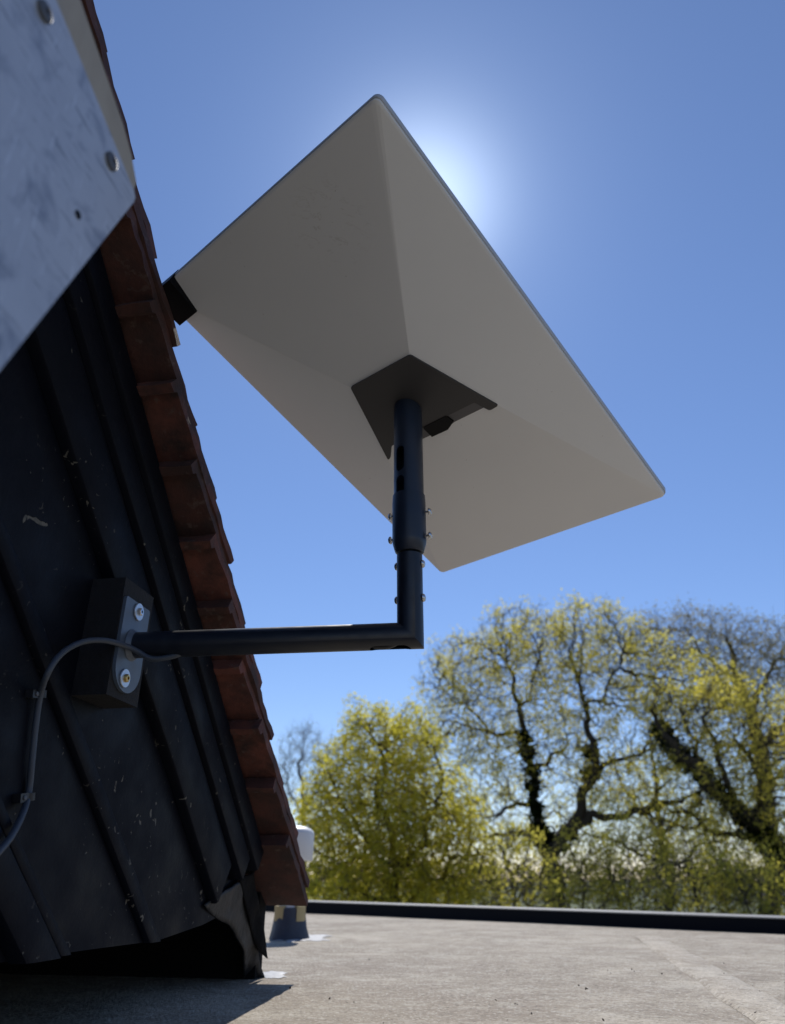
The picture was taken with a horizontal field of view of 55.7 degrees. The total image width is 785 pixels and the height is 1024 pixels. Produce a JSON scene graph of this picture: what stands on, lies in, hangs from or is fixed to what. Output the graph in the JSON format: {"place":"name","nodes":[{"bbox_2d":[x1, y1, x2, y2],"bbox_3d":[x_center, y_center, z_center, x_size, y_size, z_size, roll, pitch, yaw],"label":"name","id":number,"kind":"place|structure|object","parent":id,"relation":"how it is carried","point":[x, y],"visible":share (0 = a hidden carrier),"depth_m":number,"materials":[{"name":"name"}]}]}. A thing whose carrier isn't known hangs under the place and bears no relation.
{"place":"outdoors","nodes":[
{"label":"outdoors","id":0,"kind":"place"},
{"bbox_2d":[93,0,784,880],"label":"sky","id":1,"kind":"structure","parent":0,"point":[623,161],"materials":[{"name":"blue"}]},
{"bbox_2d":[308,881,784,914],"bbox_3d":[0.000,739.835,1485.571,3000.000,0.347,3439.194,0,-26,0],"label":"ground","id":2,"kind":"structure","parent":0,"point":[591,907],"depth_m":126.81,"materials":[{"name":"green plant"}]},
{"bbox_2d":[271,718,346,892],"bbox_3d":[-3.740,13.777,31.252,3.828,10.792,3.721,12,-29,-22],"label":"bare tree","id":3,"kind":"object","parent":2,"relation":"on","point":[302,754],"visible":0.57,"depth_m":32.38,"materials":[{"name":"grey plant"}]},
{"bbox_2d":[288,689,504,905],"bbox_3d":[-0.004,7.077,14.353,4.450,7.364,3.100,0,-26,0],"label":"maple tree","id":4,"kind":"object","parent":2,"relation":"on","point":[401,854],"visible":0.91,"depth_m":14.39,"materials":[{"name":"green plant"}]},
{"bbox_2d":[457,807,566,907],"bbox_3d":[2.024,7.543,12.511,2.145,4.821,2.040,0,-26,0],"label":"shrub","id":5,"kind":"object","parent":2,"relation":"on","point":[523,868],"visible":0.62,"depth_m":13.00,"materials":[{"name":"green plant"}]},
{"bbox_2d":[307,856,784,902],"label":"woods","id":6,"kind":"object","parent":2,"relation":"on","point":[537,892],"visible":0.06,"depth_m":131.78,"materials":[{"name":"green plant"}]},
{"bbox_2d":[411,588,749,907],"bbox_3d":[5.179,7.773,20.558,10.154,11.745,4.772,-8,-27,16],"label":"oak tree","id":7,"kind":"object","parent":2,"relation":"on","point":[591,771],"visible":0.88,"depth_m":21.20,"materials":[{"name":"green plant"}]},
{"bbox_2d":[517,817,645,910],"bbox_3d":[3.985,8.626,14.685,2.368,4.810,1.975,10,-28,-20],"label":"shrub","id":8,"kind":"object","parent":2,"relation":"on","point":[599,887],"visible":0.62,"depth_m":15.13,"materials":[{"name":"green plant"}]},
{"bbox_2d":[464,742,779,911],"bbox_3d":[8.514,13.115,28.016,12.615,8.711,6.273,0,-26,0],"label":"oak tree","id":9,"kind":"object","parent":2,"relation":"on","point":[558,812],"visible":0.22,"depth_m":28.46,"materials":[{"name":"green plant"}]},
{"bbox_2d":[585,799,683,910],"bbox_3d":[5.128,8.848,15.662,2.586,5.278,1.998,0,-26,0],"label":"shrub","id":10,"kind":"object","parent":2,"relation":"on","point":[624,845],"visible":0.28,"depth_m":16.17,"materials":[{"name":"green plant"}]},
{"bbox_2d":[616,660,784,900],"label":"oak tree","id":11,"kind":"object","parent":2,"relation":"on","point":[756,831],"visible":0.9,"depth_m":17.61,"materials":[{"name":"green plant"}]},
{"bbox_2d":[622,832,778,914],"bbox_3d":[5.641,8.133,13.299,3.024,4.463,1.986,0,-26,0],"label":"shrub","id":12,"kind":"object","parent":2,"relation":"on","point":[696,880],"visible":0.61,"depth_m":13.74,"materials":[{"name":"green plant"}]},
{"bbox_2d":[618,592,784,914],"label":"oak tree","id":13,"kind":"object","parent":2,"relation":"on","point":[772,662],"visible":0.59,"depth_m":33.04,"materials":[{"name":"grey plant"}]},
{"bbox_2d":[708,841,784,915],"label":"shrub","id":14,"kind":"object","parent":2,"relation":"on","point":[764,886],"visible":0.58,"depth_m":13.27,"materials":[{"name":"green plant"}]},
{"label":"building base","id":15,"kind":"object","parent":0,"visible":0},
{"bbox_2d":[0,912,784,1023],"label":"flat roof","id":16,"kind":"structure","parent":15,"relation":"on","point":[412,971],"depth_m":1.21,"materials":[{"name":"concrete"}]},
{"bbox_2d":[0,0,309,978],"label":"tiled gable","id":17,"kind":"structure","parent":16,"relation":"on","point":[156,834],"depth_m":0.89,"materials":[{"name":"ceramic"}]},
{"bbox_2d":[12,792,35,802],"bbox_3d":[-0.347,0.270,0.701,0.012,0.012,0.024,-4,-27,9],"label":"cable clip","id":18,"kind":"object","parent":17,"relation":"attached to","point":[20,797],"visible":1,"depth_m":0.69,"materials":[{"name":"black plastic"}]},
{"bbox_2d":[25,689,46,697],"bbox_3d":[-0.350,0.179,0.730,0.012,0.012,0.024,-4,-27,9],"label":"cable clip","id":19,"kind":"object","parent":17,"relation":"attached to","point":[31,693],"visible":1,"depth_m":0.72,"materials":[{"name":"black plastic"}]},
{"bbox_2d":[0,0,135,369],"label":"sheet metal bracket","id":20,"kind":"object","parent":17,"relation":"attached to","point":[67,184],"visible":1,"depth_m":0.35,"materials":[{"name":"grey metal"}]},
{"bbox_2d":[0,637,180,854],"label":"cable","id":21,"kind":"object","parent":17,"relation":"attached to","point":[13,832],"visible":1,"depth_m":0.72,"materials":[{"name":"grey plastic"}]},
{"bbox_2d":[71,577,153,708],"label":"mounting block","id":22,"kind":"structure","parent":17,"relation":"attached to","point":[93,683],"depth_m":0.82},
{"bbox_2d":[112,489,431,692],"bbox_3d":[-0.127,0.088,0.845,0.348,0.224,0.057,-4,-27,8],"label":"wall mount arm","id":23,"kind":"object","parent":17,"relation":"attached to","point":[407,517],"depth_m":0.82,"materials":[{"name":"metal"}]},
{"bbox_2d":[162,94,665,571],"bbox_3d":[0.031,-0.127,0.956,0.389,0.304,0.576,-22,-34,37],"label":"flat antenna","id":24,"kind":"object","parent":23,"relation":"on","point":[348,299],"visible":0.9,"depth_m":0.90,"materials":[{"name":"grey plastic"}]},
{"bbox_2d":[263,971,285,977],"bbox_3d":[-0.216,0.824,1.325,0.061,0.002,0.121,4,-27,-8],"label":"sealant smear","id":25,"kind":"object","parent":16,"relation":"on","point":[273,974],"visible":0.84,"depth_m":1.31,"materials":[{"name":"white paint"}]},
{"bbox_2d":[269,825,313,940],"bbox_3d":[-0.296,1.092,2.190,0.122,0.309,0.120,0,-26,0],"label":"vent pipe","id":26,"kind":"object","parent":16,"relation":"on","point":[289,922],"visible":0.56,"depth_m":2.12,"materials":[{"name":"grey plastic"}]},
{"bbox_2d":[275,934,332,942],"bbox_3d":[-0.272,1.248,2.182,0.199,0.002,0.439,0,-26,0],"label":"sealant smear","id":27,"kind":"object","parent":16,"relation":"on","point":[318,937],"visible":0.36,"depth_m":2.09,"materials":[{"name":"white paint"}]},
{"bbox_2d":[265,900,784,933],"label":"roof edge trim","id":28,"kind":"structure","parent":16,"relation":"attached to","point":[750,923],"depth_m":2.83,"materials":[{"name":"black metal"}]},
{"bbox_2d":[635,936,784,1023],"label":"felt lap","id":29,"kind":"object","parent":16,"relation":"on","point":[743,998],"visible":1,"depth_m":1.16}
]}

